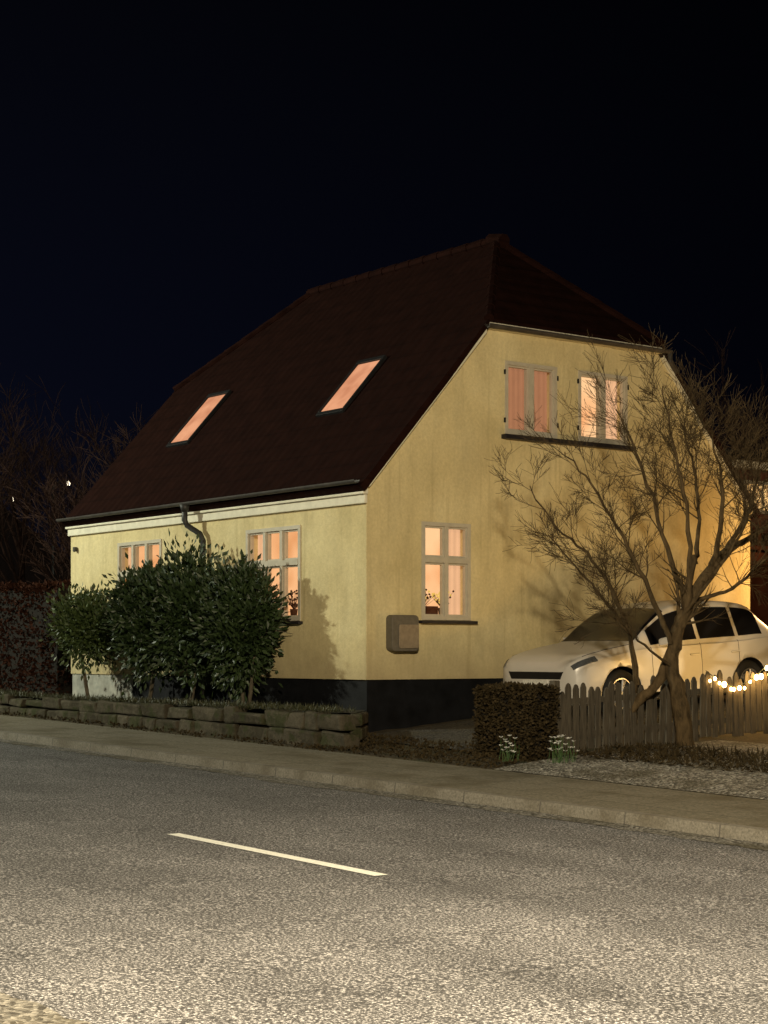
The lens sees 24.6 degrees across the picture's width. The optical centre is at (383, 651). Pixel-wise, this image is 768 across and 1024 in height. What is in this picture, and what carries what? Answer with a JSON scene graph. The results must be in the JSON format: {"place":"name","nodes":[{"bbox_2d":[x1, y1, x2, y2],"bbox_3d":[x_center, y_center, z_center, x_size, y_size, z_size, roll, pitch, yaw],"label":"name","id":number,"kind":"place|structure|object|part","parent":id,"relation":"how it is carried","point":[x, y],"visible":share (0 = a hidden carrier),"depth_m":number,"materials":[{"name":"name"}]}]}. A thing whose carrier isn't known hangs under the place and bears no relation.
{"place":"outdoors","nodes":[
{"label":"outdoors","id":0,"kind":"place"},
{"bbox_2d":[0,992,91,1023],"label":"verge","id":1,"kind":"structure","parent":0,"point":[13,1010],"depth_m":7.79,"materials":[{"name":"beige gravel"}]},
{"bbox_2d":[0,742,767,1023],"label":"road","id":2,"kind":"structure","parent":0,"point":[119,904],"depth_m":10.79,"materials":[{"name":"grey asphalt"}]},
{"bbox_2d":[169,833,387,875],"bbox_3d":[-0.876,1.521,13.344,0.120,0.057,2.831,0,0,-37],"label":"lane marking","id":3,"kind":"object","parent":2,"relation":"on","point":[283,855],"visible":1,"depth_m":13.19,"materials":[{"name":"paint"}]},
{"bbox_2d":[0,739,767,850],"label":"gutter strip","id":4,"kind":"object","parent":2,"relation":"on","point":[682,835],"visible":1,"depth_m":17.63,"materials":[{"name":"grey concrete"}]},
{"bbox_2d":[0,715,767,827],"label":"pavement","id":5,"kind":"structure","parent":0,"point":[715,808],"depth_m":19.39,"materials":[{"name":"grey concrete"}]},
{"bbox_2d":[0,710,332,750],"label":"fallen leaves","id":6,"kind":"object","parent":5,"relation":"on","point":[185,731],"visible":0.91,"depth_m":25.98,"materials":[{"name":"brown plant"}]},
{"bbox_2d":[0,696,767,799],"bbox_3d":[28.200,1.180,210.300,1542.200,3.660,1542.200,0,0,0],"label":"ground","id":7,"kind":"structure","parent":0,"point":[759,737],"depth_m":22.52,"materials":[{"name":"soil"}]},
{"bbox_2d":[0,508,70,590],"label":"distant house","id":8,"kind":"structure","parent":7,"relation":"on","point":[30,576],"depth_m":73.76,"materials":[{"name":"brown"}]},
{"bbox_2d":[0,409,81,540],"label":"bare tree","id":9,"kind":"object","parent":7,"relation":"on","point":[3,483],"visible":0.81,"depth_m":47.40,"materials":[{"name":"brown plant"}]},
{"bbox_2d":[0,363,84,585],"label":"bare tree","id":10,"kind":"object","parent":7,"relation":"on","point":[21,567],"visible":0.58,"depth_m":53.83,"materials":[{"name":"brown plant"}]},
{"bbox_2d":[52,480,69,580],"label":"distant street lamp","id":11,"kind":"object","parent":7,"relation":"on","point":[53,570],"visible":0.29,"depth_m":57.95,"materials":[{"name":"metal"}]},
{"bbox_2d":[0,442,123,589],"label":"bare tree","id":12,"kind":"object","parent":7,"relation":"on","point":[62,554],"visible":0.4,"depth_m":38.90,"materials":[{"name":"brown plant"}]},
{"bbox_2d":[0,375,152,582],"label":"bare tree","id":13,"kind":"object","parent":7,"relation":"on","point":[52,475],"visible":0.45,"depth_m":49.12,"materials":[{"name":"brown plant"}]},
{"bbox_2d":[35,404,145,528],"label":"bare tree","id":14,"kind":"object","parent":7,"relation":"on","point":[96,448],"visible":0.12,"depth_m":41.84,"materials":[{"name":"brown plant"}]},
{"bbox_2d":[0,693,368,749],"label":"garden wall","id":15,"kind":"structure","parent":7,"relation":"on","point":[306,727],"depth_m":25.24,"materials":[{"name":"stone"}]},
{"bbox_2d":[0,693,363,712],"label":"garden bed","id":16,"kind":"object","parent":15,"relation":"in","point":[344,711],"visible":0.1,"depth_m":24.27,"materials":[{"name":"soil"}]},
{"bbox_2d":[0,578,71,699],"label":"beech hedge","id":17,"kind":"object","parent":16,"relation":"on","point":[28,663],"visible":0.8,"depth_m":31.95,"materials":[{"name":"brown plant"}]},
{"bbox_2d":[32,580,124,696],"bbox_3d":[-4.941,-0.192,29.410,1.726,2.038,1.597,0,0,0],"label":"laurel shrub","id":18,"kind":"object","parent":16,"relation":"on","point":[80,622],"visible":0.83,"depth_m":29.12,"materials":[{"name":"green plant"}]},
{"bbox_2d":[90,552,180,699],"bbox_3d":[-3.771,-0.367,27.705,1.842,2.386,1.981,0,0,0],"label":"laurel shrub","id":19,"kind":"object","parent":16,"relation":"on","point":[127,612],"visible":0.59,"depth_m":27.41,"materials":[{"name":"green plant"}]},
{"bbox_2d":[0,688,355,711],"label":"grass tufts","id":20,"kind":"object","parent":16,"relation":"on","point":[254,705],"visible":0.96,"depth_m":26.06,"materials":[{"name":"green plant"}]},
{"bbox_2d":[140,528,233,702],"bbox_3d":[-2.916,-0.529,26.705,1.638,2.710,1.839,0,0,0],"label":"laurel shrub","id":21,"kind":"object","parent":16,"relation":"on","point":[177,591],"visible":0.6,"depth_m":26.45,"materials":[{"name":"green plant"}]},
{"bbox_2d":[178,549,291,708],"bbox_3d":[-2.122,-0.294,25.634,1.547,2.431,1.896,0,0,-17],"label":"laurel shrub","id":22,"kind":"object","parent":16,"relation":"on","point":[240,631],"visible":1,"depth_m":25.31,"materials":[{"name":"green plant"}]},
{"bbox_2d":[0,730,767,843],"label":"kerb","id":23,"kind":"structure","parent":7,"relation":"on","point":[717,829],"depth_m":17.72,"materials":[{"name":"concrete"}]},
{"bbox_2d":[56,234,760,732],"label":"house","id":24,"kind":"structure","parent":7,"relation":"on","point":[324,450],"depth_m":26.17,"materials":[{"name":"yellow paint"}]},
{"bbox_2d":[117,539,161,599],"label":"window","id":25,"kind":"structure","parent":24,"relation":"in","point":[148,550],"depth_m":29.39,"materials":[{"name":"paint"}]},
{"bbox_2d":[246,525,302,623],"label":"window","id":26,"kind":"structure","parent":24,"relation":"in","point":[279,548],"depth_m":25.93,"materials":[{"name":"paint"}]},
{"bbox_2d":[419,521,477,623],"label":"window","id":27,"kind":"structure","parent":24,"relation":"in","point":[441,560],"depth_m":25.10,"materials":[{"name":"paint"}]},
{"bbox_2d":[504,360,558,438],"bbox_3d":[2.095,-3.700,25.932,1.067,1.060,0.254,0,0,-37],"label":"window","id":28,"kind":"structure","parent":24,"relation":"in","point":[525,383],"depth_m":25.97,"materials":[{"name":"paint"}]},
{"bbox_2d":[577,370,628,445],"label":"window","id":29,"kind":"structure","parent":24,"relation":"in","point":[607,438],"depth_m":27.03,"materials":[{"name":"paint"}]},
{"bbox_2d":[304,732,549,768],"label":"fallen leaves","id":30,"kind":"object","parent":7,"relation":"on","point":[436,754],"visible":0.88,"depth_m":21.85,"materials":[{"name":"brown plant"}]},
{"bbox_2d":[499,735,518,760],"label":"white flowers","id":31,"kind":"object","parent":7,"relation":"on","point":[507,751],"visible":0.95,"depth_m":20.61,"materials":[{"name":"green plant"}]},
{"bbox_2d":[472,681,560,761],"bbox_3d":[1.605,0.865,21.262,0.634,1.050,1.112,0,0,-37],"label":"clipped hedge","id":32,"kind":"object","parent":7,"relation":"on","point":[505,709],"visible":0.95,"depth_m":20.98,"materials":[{"name":"brown plant"}]},
{"bbox_2d":[484,323,767,746],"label":"bare tree","id":33,"kind":"object","parent":7,"relation":"on","point":[688,597],"visible":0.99,"depth_m":21.77,"materials":[{"name":"brown plant"}]},
{"bbox_2d":[496,740,767,799],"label":"gravel patch","id":34,"kind":"object","parent":7,"relation":"on","point":[736,782],"visible":0.78,"depth_m":19.18,"materials":[{"name":"grey gravel"}]},
{"bbox_2d":[547,735,579,762],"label":"white flowers","id":35,"kind":"object","parent":34,"relation":"on","point":[559,749],"visible":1,"depth_m":20.30,"materials":[{"name":"green plant"}]},
{"bbox_2d":[563,740,767,773],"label":"ground plants","id":36,"kind":"object","parent":34,"relation":"on","point":[625,749],"visible":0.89,"depth_m":20.28,"materials":[{"name":"brown plant"}]},
{"bbox_2d":[549,670,767,753],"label":"picket fence","id":37,"kind":"object","parent":7,"relation":"on","point":[736,721],"visible":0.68,"depth_m":22.12,"materials":[{"name":"grey wood"}]},
{"bbox_2d":[706,666,767,690],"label":"string lights","id":38,"kind":"object","parent":37,"relation":"attached to","point":[755,677],"visible":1,"depth_m":22.98,"materials":[{"name":"white"}]},
{"bbox_2d":[682,327,767,451],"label":"bare tree","id":39,"kind":"object","parent":7,"relation":"on","point":[722,355],"visible":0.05,"depth_m":42.38,"materials":[{"name":"brown plant"}]},
{"bbox_2d":[698,374,767,471],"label":"bare tree","id":40,"kind":"object","parent":7,"relation":"on","point":[766,418],"visible":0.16,"depth_m":39.01,"materials":[{"name":"brown plant"}]},
{"bbox_2d":[716,359,767,448],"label":"bare tree","id":41,"kind":"object","parent":7,"relation":"on","point":[763,382],"visible":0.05,"depth_m":46.88,"materials":[{"name":"brown plant"}]},
{"bbox_2d":[723,448,767,625],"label":"neighbour house","id":42,"kind":"structure","parent":7,"relation":"on","point":[760,611],"depth_m":33.04,"materials":[{"name":"brown brick"}]},
{"bbox_2d":[744,480,767,513],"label":"window","id":43,"kind":"structure","parent":42,"relation":"in","point":[766,498],"depth_m":33.04,"materials":[{"name":"paint"}]},
{"bbox_2d":[0,0,767,560],"label":"sky","id":44,"kind":"structure","parent":0,"point":[175,175],"materials":[{"name":"black"}]},
{"bbox_2d":[363,694,762,755],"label":"driveway","id":45,"kind":"structure","parent":0,"point":[460,732],"depth_m":23.50,"materials":[{"name":"grey gravel"}]},
{"bbox_2d":[503,600,767,716],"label":"parked car","id":46,"kind":"object","parent":45,"relation":"on","point":[736,640],"visible":0.6,"depth_m":24.92,"materials":[{"name":"white paint"}]},
{"bbox_3d":[4.027,-0.357,24.857,0.942,0.479,0.164,-3,2,-37],"label":"side window","id":47,"kind":"part","parent":46,"relation":"part of","materials":[{"name":"black glass"}]},
{"bbox_3d":[4.748,-0.428,25.419,0.750,0.443,0.170,-3,2,-37],"label":"side window","id":48,"kind":"part","parent":46,"relation":"part of","materials":[{"name":"black glass"}]},
{"bbox_3d":[5.307,-0.459,25.857,0.532,0.418,0.177,-3,2,-37],"label":"side window","id":49,"kind":"part","parent":46,"relation":"part of","materials":[{"name":"black glass"}]}
]}

